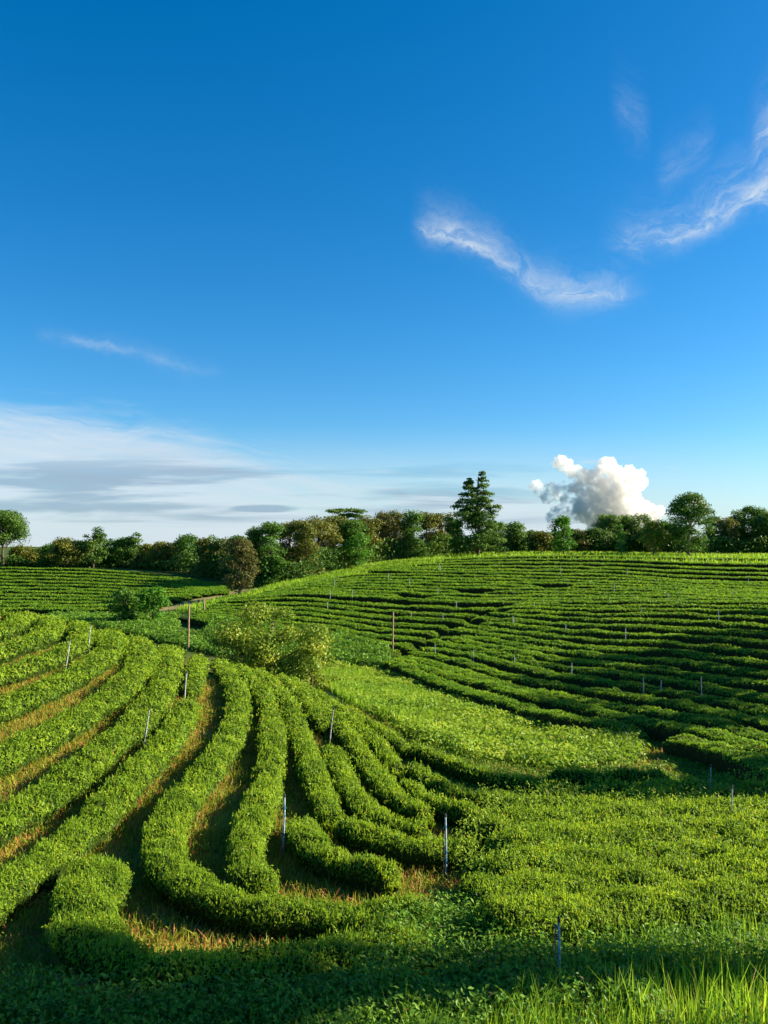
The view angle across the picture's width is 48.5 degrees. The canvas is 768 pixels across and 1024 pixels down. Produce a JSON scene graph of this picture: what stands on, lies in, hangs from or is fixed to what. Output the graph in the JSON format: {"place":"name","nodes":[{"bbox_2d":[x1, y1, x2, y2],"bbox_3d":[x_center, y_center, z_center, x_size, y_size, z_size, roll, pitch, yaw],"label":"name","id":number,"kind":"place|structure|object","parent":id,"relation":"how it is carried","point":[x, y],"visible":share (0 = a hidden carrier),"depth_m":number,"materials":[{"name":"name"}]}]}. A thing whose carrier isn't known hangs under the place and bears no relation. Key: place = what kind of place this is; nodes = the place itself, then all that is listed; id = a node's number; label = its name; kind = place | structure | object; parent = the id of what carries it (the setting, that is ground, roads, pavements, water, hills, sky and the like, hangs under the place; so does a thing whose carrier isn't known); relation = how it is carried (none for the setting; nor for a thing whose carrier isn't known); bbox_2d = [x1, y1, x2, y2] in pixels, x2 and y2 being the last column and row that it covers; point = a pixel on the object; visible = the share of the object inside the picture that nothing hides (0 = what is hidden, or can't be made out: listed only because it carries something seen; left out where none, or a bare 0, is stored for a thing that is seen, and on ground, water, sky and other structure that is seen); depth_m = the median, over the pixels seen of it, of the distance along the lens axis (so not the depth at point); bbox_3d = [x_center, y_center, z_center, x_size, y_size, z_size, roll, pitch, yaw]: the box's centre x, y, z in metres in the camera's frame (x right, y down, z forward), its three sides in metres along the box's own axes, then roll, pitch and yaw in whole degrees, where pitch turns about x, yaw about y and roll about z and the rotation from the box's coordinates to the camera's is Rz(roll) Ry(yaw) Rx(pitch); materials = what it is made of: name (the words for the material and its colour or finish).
{"place":"outdoors","nodes":[
{"label":"outdoors","id":0,"kind":"place"},
{"bbox_2d":[0,547,767,1023],"bbox_3d":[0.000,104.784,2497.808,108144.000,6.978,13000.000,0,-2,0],"label":"ground","id":1,"kind":"structure","parent":0,"point":[202,731],"depth_m":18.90,"materials":[{"name":"green plant"}]},
{"bbox_2d":[0,509,31,566],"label":"tree","id":2,"kind":"object","parent":1,"relation":"on","point":[12,527],"visible":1,"depth_m":157.53,"materials":[{"name":"green plant"}]},
{"bbox_2d":[0,611,38,642],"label":"tea hedge","id":3,"kind":"object","parent":1,"relation":"on","point":[15,625],"visible":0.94,"depth_m":37.93,"materials":[{"name":"green plant"}]},
{"bbox_2d":[0,613,67,665],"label":"tea hedge","id":4,"kind":"object","parent":1,"relation":"on","point":[47,632],"visible":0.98,"depth_m":35.70,"materials":[{"name":"green plant"}]},
{"bbox_2d":[0,618,96,688],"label":"tea hedge","id":5,"kind":"object","parent":1,"relation":"on","point":[52,659],"visible":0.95,"depth_m":32.90,"materials":[{"name":"green plant"}]},
{"bbox_2d":[0,627,128,725],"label":"tea hedge","id":6,"kind":"object","parent":1,"relation":"on","point":[104,656],"visible":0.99,"depth_m":29.99,"materials":[{"name":"green plant"}]},
{"bbox_2d":[43,536,89,567],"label":"tree","id":7,"kind":"object","parent":1,"relation":"on","point":[68,549],"visible":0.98,"depth_m":153.71,"materials":[{"name":"green plant"}]},
{"bbox_2d":[0,632,161,778],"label":"tea hedge","id":8,"kind":"object","parent":1,"relation":"on","point":[26,747],"visible":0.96,"depth_m":25.47,"materials":[{"name":"green plant"}]},
{"bbox_2d":[75,526,108,567],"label":"tree","id":9,"kind":"object","parent":1,"relation":"on","point":[97,539],"visible":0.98,"depth_m":154.98,"materials":[{"name":"green plant"}]},
{"bbox_2d":[0,643,188,849],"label":"tea hedge","id":10,"kind":"object","parent":1,"relation":"on","point":[49,794],"visible":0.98,"depth_m":21.23,"materials":[{"name":"green plant"}]},
{"bbox_2d":[0,696,202,928],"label":"tea hedge","id":11,"kind":"object","parent":1,"relation":"on","point":[43,866],"visible":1,"depth_m":17.38,"materials":[{"name":"green plant"}]},
{"bbox_2d":[0,569,225,586],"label":"tea hedge","id":12,"kind":"object","parent":1,"relation":"on","point":[83,573],"visible":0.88,"depth_m":135.89,"materials":[{"name":"green plant"}]},
{"bbox_2d":[0,572,226,588],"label":"tea hedge","id":13,"kind":"object","parent":1,"relation":"on","point":[85,576],"visible":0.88,"depth_m":131.68,"materials":[{"name":"green plant"}]},
{"bbox_2d":[0,579,229,594],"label":"tea hedge","id":14,"kind":"object","parent":1,"relation":"on","point":[223,591],"visible":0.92,"depth_m":123.37,"materials":[{"name":"green plant"}]},
{"bbox_2d":[0,576,229,590],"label":"tea hedge","id":15,"kind":"object","parent":1,"relation":"on","point":[90,579],"visible":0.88,"depth_m":127.78,"materials":[{"name":"green plant"}]},
{"bbox_2d":[103,587,143,619],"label":"bush","id":16,"kind":"object","parent":1,"relation":"on","point":[122,594],"visible":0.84,"depth_m":83.23,"materials":[{"name":"green plant"}]},
{"bbox_2d":[133,586,172,619],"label":"bush","id":17,"kind":"object","parent":1,"relation":"on","point":[151,594],"visible":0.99,"depth_m":82.38,"materials":[{"name":"green plant"}]},
{"bbox_2d":[180,653,210,700],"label":"tea hedge","id":18,"kind":"object","parent":1,"relation":"on","point":[197,664],"visible":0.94,"depth_m":33.26,"materials":[{"name":"green plant"}]},
{"bbox_2d":[48,592,396,668],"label":"hollow weeds","id":19,"kind":"object","parent":1,"relation":"on","point":[164,630],"visible":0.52,"depth_m":71.75,"materials":[{"name":"green plant"}]},
{"bbox_2d":[41,851,432,999],"bbox_3d":[-3.055,5.969,12.187,7.213,1.235,3.486,-1,-3,33],"label":"tea hedge","id":20,"kind":"object","parent":1,"relation":"on","point":[85,931],"visible":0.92,"depth_m":11.03,"materials":[{"name":"green plant"}]},
{"bbox_2d":[217,537,260,594],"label":"tree","id":21,"kind":"object","parent":1,"relation":"on","point":[238,548],"visible":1,"depth_m":103.35,"materials":[{"name":"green plant"}]},
{"bbox_2d":[224,660,290,896],"bbox_3d":[-4.047,6.866,27.140,2.193,1.242,26.302,0,-2,-11],"label":"tea hedge","id":22,"kind":"object","parent":1,"relation":"on","point":[254,821],"visible":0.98,"depth_m":18.80,"materials":[{"name":"green plant"}]},
{"bbox_2d":[208,601,334,683],"bbox_3d":[-6.186,7.607,47.169,6.972,5.392,6.326,0,-2,0],"label":"bush","id":23,"kind":"object","parent":1,"relation":"on","point":[262,652],"visible":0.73,"depth_m":45.79,"materials":[{"name":"green plant"}]},
{"bbox_2d":[254,521,290,586],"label":"tree","id":24,"kind":"object","parent":1,"relation":"on","point":[269,529],"visible":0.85,"depth_m":120.89,"materials":[{"name":"green plant"}]},
{"bbox_2d":[135,656,437,942],"bbox_3d":[-5.277,6.668,26.087,4.483,1.253,29.320,1,-2,-16],"label":"tea hedge","id":25,"kind":"object","parent":1,"relation":"on","point":[179,880],"visible":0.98,"depth_m":13.95,"materials":[{"name":"green plant"}]},
{"bbox_2d":[251,666,345,840],"bbox_3d":[-3.174,7.084,29.000,1.395,1.191,21.636,1,-2,-13],"label":"tea hedge","id":26,"kind":"object","parent":1,"relation":"on","point":[321,796],"visible":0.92,"depth_m":22.92,"materials":[{"name":"green plant"}]},
{"bbox_2d":[274,672,330,737],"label":"tea hedge","id":27,"kind":"object","parent":1,"relation":"on","point":[318,720],"visible":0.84,"depth_m":31.51,"materials":[{"name":"green plant"}]},
{"bbox_2d":[286,518,325,575],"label":"tree","id":28,"kind":"object","parent":1,"relation":"on","point":[307,532],"visible":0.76,"depth_m":125.44,"materials":[{"name":"green plant"}]},
{"bbox_2d":[274,638,342,689],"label":"bush","id":29,"kind":"object","parent":1,"relation":"on","point":[313,681],"visible":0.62,"depth_m":45.59,"materials":[{"name":"green plant"}]},
{"bbox_2d":[195,611,426,648],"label":"tea hedge","id":30,"kind":"object","parent":1,"relation":"on","point":[417,642],"visible":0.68,"depth_m":70.27,"materials":[{"name":"green plant"}]},
{"bbox_2d":[198,610,440,640],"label":"tea hedge","id":31,"kind":"object","parent":1,"relation":"on","point":[426,635],"visible":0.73,"depth_m":74.00,"materials":[{"name":"green plant"}]},
{"bbox_2d":[305,515,343,569],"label":"tree","id":32,"kind":"object","parent":1,"relation":"on","point":[322,526],"visible":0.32,"depth_m":132.64,"materials":[{"name":"green plant"}]},
{"bbox_2d":[202,608,450,635],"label":"tea hedge","id":33,"kind":"object","parent":1,"relation":"on","point":[442,630],"visible":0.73,"depth_m":75.75,"materials":[{"name":"green plant"}]},
{"bbox_2d":[206,606,470,628],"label":"tea hedge","id":34,"kind":"object","parent":1,"relation":"on","point":[451,623],"visible":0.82,"depth_m":78.35,"materials":[{"name":"green plant"}]},
{"bbox_2d":[279,814,402,896],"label":"tea hedge","id":35,"kind":"object","parent":1,"relation":"on","point":[312,848],"visible":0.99,"depth_m":15.39,"materials":[{"name":"green plant"}]},
{"bbox_2d":[209,601,481,622],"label":"tea hedge","id":36,"kind":"object","parent":1,"relation":"on","point":[467,617],"visible":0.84,"depth_m":82.36,"materials":[{"name":"green plant"}]},
{"bbox_2d":[306,685,404,782],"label":"tea hedge","id":37,"kind":"object","parent":1,"relation":"on","point":[378,745],"visible":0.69,"depth_m":26.62,"materials":[{"name":"green plant"}]},
{"bbox_2d":[214,596,503,615],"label":"tea hedge","id":38,"kind":"object","parent":1,"relation":"on","point":[480,611],"visible":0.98,"depth_m":84.32,"materials":[{"name":"green plant"}]},
{"bbox_2d":[312,687,409,759],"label":"tea hedge","id":39,"kind":"object","parent":1,"relation":"on","point":[395,739],"visible":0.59,"depth_m":28.45,"materials":[{"name":"green plant"}]},
{"bbox_2d":[290,675,435,829],"bbox_3d":[-1.542,7.330,28.636,1.376,1.096,19.931,1,-2,-14],"label":"tea hedge","id":40,"kind":"object","parent":1,"relation":"on","point":[377,777],"visible":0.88,"depth_m":22.84,"materials":[{"name":"green plant"}]},
{"bbox_2d":[318,740,434,840],"bbox_3d":[-0.715,6.956,21.394,1.475,0.960,8.051,1,-2,-17],"label":"tea hedge","id":41,"kind":"object","parent":1,"relation":"on","point":[356,800],"visible":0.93,"depth_m":19.70,"materials":[{"name":"green plant"}]},
{"bbox_2d":[0,887,767,1023],"bbox_3d":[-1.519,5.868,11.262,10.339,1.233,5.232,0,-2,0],"label":"front weeds","id":42,"kind":"object","parent":1,"relation":"on","point":[280,987],"visible":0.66,"depth_m":10.02,"materials":[{"name":"green plant"}]},
{"bbox_2d":[0,528,767,587],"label":"undergrowth","id":43,"kind":"object","parent":1,"relation":"on","point":[721,544],"visible":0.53,"depth_m":151.79,"materials":[{"name":"green plant"}]},
{"bbox_2d":[273,580,541,589],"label":"tea hedge","id":44,"kind":"object","parent":1,"relation":"on","point":[455,584],"visible":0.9,"depth_m":101.35,"materials":[{"name":"green plant"}]},
{"bbox_2d":[330,815,486,872],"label":"tea hedge","id":45,"kind":"object","parent":1,"relation":"on","point":[361,835],"visible":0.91,"depth_m":16.88,"materials":[{"name":"green plant"}]},
{"bbox_2d":[399,509,427,558],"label":"tree","id":46,"kind":"object","parent":1,"relation":"on","point":[413,519],"visible":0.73,"depth_m":148.72,"materials":[{"name":"green plant"}]},
{"bbox_2d":[398,776,490,834],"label":"tea hedge","id":47,"kind":"object","parent":1,"relation":"on","point":[455,809],"visible":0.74,"depth_m":19.71,"materials":[{"name":"green plant"}]},
{"bbox_2d":[402,759,517,811],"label":"tea hedge","id":48,"kind":"object","parent":1,"relation":"on","point":[426,777],"visible":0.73,"depth_m":22.01,"materials":[{"name":"green plant"}]},
{"bbox_2d":[176,550,767,613],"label":"margin grass","id":49,"kind":"structure","parent":1,"relation":"on","point":[196,604],"depth_m":135.51,"materials":[{"name":"green plant"}]},
{"bbox_2d":[407,741,539,794],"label":"tea hedge","id":50,"kind":"object","parent":1,"relation":"on","point":[456,768],"visible":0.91,"depth_m":24.39,"materials":[{"name":"green plant"}]},
{"bbox_2d":[444,471,509,554],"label":"tree","id":51,"kind":"object","parent":1,"relation":"on","point":[476,519],"visible":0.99,"depth_m":145.03,"materials":[{"name":"green plant"}]},
{"bbox_2d":[315,660,654,770],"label":"weeds","id":52,"kind":"object","parent":1,"relation":"on","point":[459,722],"visible":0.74,"depth_m":32.28,"materials":[{"name":"green plant"}]},
{"bbox_2d":[227,592,767,607],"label":"tea hedge","id":53,"kind":"object","parent":1,"relation":"on","point":[342,596],"visible":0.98,"depth_m":84.77,"materials":[{"name":"green plant"}]},
{"bbox_2d":[380,660,626,734],"bbox_3d":[3.951,9.265,44.149,2.721,1.549,23.713,1,-2,-23],"label":"tea hedge","id":54,"kind":"object","parent":1,"relation":"on","point":[529,710],"visible":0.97,"depth_m":38.31,"materials":[{"name":"green plant"}]},
{"bbox_2d":[249,588,767,599],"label":"tea hedge","id":55,"kind":"object","parent":1,"relation":"on","point":[410,594],"visible":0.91,"depth_m":89.08,"materials":[{"name":"green plant"}]},
{"bbox_2d":[262,583,767,594],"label":"tea hedge","id":56,"kind":"object","parent":1,"relation":"on","point":[475,589],"visible":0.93,"depth_m":95.52,"materials":[{"name":"green plant"}]},
{"bbox_2d":[501,521,533,551],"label":"tree","id":57,"kind":"object","parent":1,"relation":"on","point":[515,532],"visible":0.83,"depth_m":157.37,"materials":[{"name":"green plant"}]},
{"bbox_2d":[287,578,767,590],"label":"tea hedge","id":58,"kind":"object","parent":1,"relation":"on","point":[550,584],"visible":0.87,"depth_m":100.97,"materials":[{"name":"green plant"}]},
{"bbox_2d":[293,575,767,588],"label":"tea hedge","id":59,"kind":"object","parent":1,"relation":"on","point":[492,578],"visible":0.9,"depth_m":104.77,"materials":[{"name":"green plant"}]},
{"bbox_2d":[302,569,767,584],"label":"tea hedge","id":60,"kind":"object","parent":1,"relation":"on","point":[456,572],"visible":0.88,"depth_m":112.96,"materials":[{"name":"green plant"}]},
{"bbox_2d":[305,573,767,586],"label":"tea hedge","id":61,"kind":"object","parent":1,"relation":"on","point":[615,578],"visible":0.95,"depth_m":108.13,"materials":[{"name":"green plant"}]},
{"bbox_2d":[309,567,767,581],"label":"tea hedge","id":62,"kind":"object","parent":1,"relation":"on","point":[709,577],"visible":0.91,"depth_m":115.49,"materials":[{"name":"green plant"}]},
{"bbox_2d":[320,564,767,576],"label":"tea hedge","id":63,"kind":"object","parent":1,"relation":"on","point":[704,572],"visible":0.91,"depth_m":119.26,"materials":[{"name":"green plant"}]},
{"bbox_2d":[326,561,767,571],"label":"tea hedge","id":64,"kind":"object","parent":1,"relation":"on","point":[662,567],"visible":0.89,"depth_m":124.03,"materials":[{"name":"green plant"}]},
{"bbox_2d":[337,558,767,569],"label":"tea hedge","id":65,"kind":"object","parent":1,"relation":"on","point":[695,563],"visible":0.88,"depth_m":128.48,"materials":[{"name":"green plant"}]},
{"bbox_2d":[348,554,767,566],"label":"tea hedge","id":66,"kind":"object","parent":1,"relation":"on","point":[585,556],"visible":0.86,"depth_m":133.75,"materials":[{"name":"green plant"}]},
{"bbox_2d":[402,738,742,811],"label":"shaded weeds","id":67,"kind":"object","parent":1,"relation":"on","point":[696,764],"visible":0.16,"depth_m":27.35,"materials":[{"name":"green plant"}]},
{"bbox_2d":[386,656,767,759],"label":"tea hedge","id":68,"kind":"object","parent":1,"relation":"on","point":[664,730],"visible":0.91,"depth_m":36.69,"materials":[{"name":"green plant"}]},
{"bbox_2d":[399,655,767,745],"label":"tea hedge","id":69,"kind":"object","parent":1,"relation":"on","point":[710,722],"visible":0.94,"depth_m":37.35,"materials":[{"name":"green plant"}]},
{"bbox_2d":[408,651,767,732],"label":"tea hedge","id":70,"kind":"object","parent":1,"relation":"on","point":[758,722],"visible":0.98,"depth_m":42.36,"materials":[{"name":"green plant"}]},
{"bbox_2d":[502,786,682,810],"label":"tea hedge","id":71,"kind":"object","parent":1,"relation":"on","point":[635,792],"visible":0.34,"depth_m":21.43,"materials":[{"name":"green plant"}]},
{"bbox_2d":[418,647,767,717],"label":"tea hedge","id":72,"kind":"object","parent":1,"relation":"on","point":[635,687],"visible":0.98,"depth_m":46.18,"materials":[{"name":"green plant"}]},
{"bbox_2d":[424,638,767,706],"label":"tea hedge","id":73,"kind":"object","parent":1,"relation":"on","point":[708,688],"visible":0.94,"depth_m":47.74,"materials":[{"name":"green plant"}]},
{"bbox_2d":[425,595,767,601],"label":"tea hedge","id":74,"kind":"object","parent":1,"relation":"on","point":[591,598],"visible":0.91,"depth_m":85.17,"materials":[{"name":"green plant"}]},
{"bbox_2d":[441,636,767,693],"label":"tea hedge","id":75,"kind":"object","parent":1,"relation":"on","point":[757,685],"visible":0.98,"depth_m":49.99,"materials":[{"name":"green plant"}]},
{"bbox_2d":[545,763,669,788],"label":"tea hedge","id":76,"kind":"object","parent":1,"relation":"on","point":[576,775],"visible":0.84,"depth_m":24.95,"materials":[{"name":"green plant"}]},
{"bbox_2d":[448,627,767,671],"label":"tea hedge","id":77,"kind":"object","parent":1,"relation":"on","point":[737,662],"visible":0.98,"depth_m":55.80,"materials":[{"name":"green plant"}]},
{"bbox_2d":[450,765,767,881],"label":"tall weeds","id":78,"kind":"object","parent":1,"relation":"on","point":[535,803],"visible":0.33,"depth_m":19.89,"materials":[{"name":"green plant"}]},
{"bbox_2d":[454,845,767,910],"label":"tea hedge","id":79,"kind":"object","parent":1,"relation":"on","point":[589,876],"visible":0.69,"depth_m":14.04,"materials":[{"name":"green plant"}]},
{"bbox_2d":[459,634,767,681],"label":"tea hedge","id":80,"kind":"object","parent":1,"relation":"on","point":[691,665],"visible":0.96,"depth_m":52.31,"materials":[{"name":"green plant"}]},
{"bbox_2d":[463,624,767,660],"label":"tea hedge","id":81,"kind":"object","parent":1,"relation":"on","point":[731,651],"visible":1,"depth_m":58.34,"materials":[{"name":"green plant"}]},
{"bbox_2d":[465,869,767,954],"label":"tea hedge","id":82,"kind":"object","parent":1,"relation":"on","point":[677,901],"visible":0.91,"depth_m":12.41,"materials":[{"name":"green plant"}]},
{"bbox_2d":[533,774,700,799],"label":"tea hedge","id":83,"kind":"object","parent":1,"relation":"on","point":[641,784],"visible":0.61,"depth_m":22.85,"materials":[{"name":"green plant"}]},
{"bbox_2d":[468,791,767,845],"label":"tea hedge","id":84,"kind":"object","parent":1,"relation":"on","point":[587,812],"visible":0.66,"depth_m":19.02,"materials":[{"name":"green plant"}]},
{"bbox_2d":[470,616,767,640],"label":"tea hedge","id":85,"kind":"object","parent":1,"relation":"on","point":[703,631],"visible":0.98,"depth_m":64.77,"materials":[{"name":"green plant"}]},
{"bbox_2d":[471,822,767,879],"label":"tea hedge","id":86,"kind":"object","parent":1,"relation":"on","point":[534,858],"visible":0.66,"depth_m":15.57,"materials":[{"name":"green plant"}]},
{"bbox_2d":[479,621,767,649],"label":"tea hedge","id":87,"kind":"object","parent":1,"relation":"on","point":[751,643],"visible":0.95,"depth_m":61.43,"materials":[{"name":"green plant"}]},
{"bbox_2d":[483,611,767,630],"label":"tea hedge","id":88,"kind":"object","parent":1,"relation":"on","point":[708,623],"visible":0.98,"depth_m":68.08,"materials":[{"name":"green plant"}]},
{"bbox_2d":[484,806,767,854],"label":"tea hedge","id":89,"kind":"object","parent":1,"relation":"on","point":[618,833],"visible":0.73,"depth_m":17.29,"materials":[{"name":"green plant"}]},
{"bbox_2d":[485,590,767,596],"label":"tea hedge","id":90,"kind":"object","parent":1,"relation":"on","point":[516,592],"visible":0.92,"depth_m":90.56,"materials":[{"name":"green plant"}]},
{"bbox_2d":[497,604,767,616],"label":"tea hedge","id":91,"kind":"object","parent":1,"relation":"on","point":[713,612],"visible":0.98,"depth_m":74.62,"materials":[{"name":"green plant"}]},
{"bbox_2d":[504,608,767,624],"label":"tea hedge","id":92,"kind":"object","parent":1,"relation":"on","point":[763,620],"visible":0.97,"depth_m":71.06,"materials":[{"name":"green plant"}]},
{"bbox_2d":[511,602,767,609],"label":"tea hedge","id":93,"kind":"object","parent":1,"relation":"on","point":[681,605],"visible":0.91,"depth_m":76.92,"materials":[{"name":"green plant"}]},
{"bbox_2d":[559,777,767,807],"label":"tea hedge","id":94,"kind":"object","parent":1,"relation":"on","point":[741,787],"visible":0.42,"depth_m":22.23,"materials":[{"name":"green plant"}]},
{"bbox_2d":[664,491,717,555],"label":"tree","id":95,"kind":"object","parent":1,"relation":"on","point":[677,532],"visible":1,"depth_m":143.87,"materials":[{"name":"green plant"}]},
{"bbox_2d":[662,733,767,783],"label":"tea hedge","id":96,"kind":"object","parent":1,"relation":"on","point":[721,756],"visible":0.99,"depth_m":28.09,"materials":[{"name":"green plant"}]},
{"bbox_2d":[0,0,767,546],"label":"sky","id":97,"kind":"structure","parent":0,"point":[261,261],"materials":[{"name":"blue"}]},
{"bbox_2d":[18,890,767,1023],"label":"bright grass","id":98,"kind":"structure","parent":0,"point":[742,983],"depth_m":9.97,"materials":[{"name":"green plant"}]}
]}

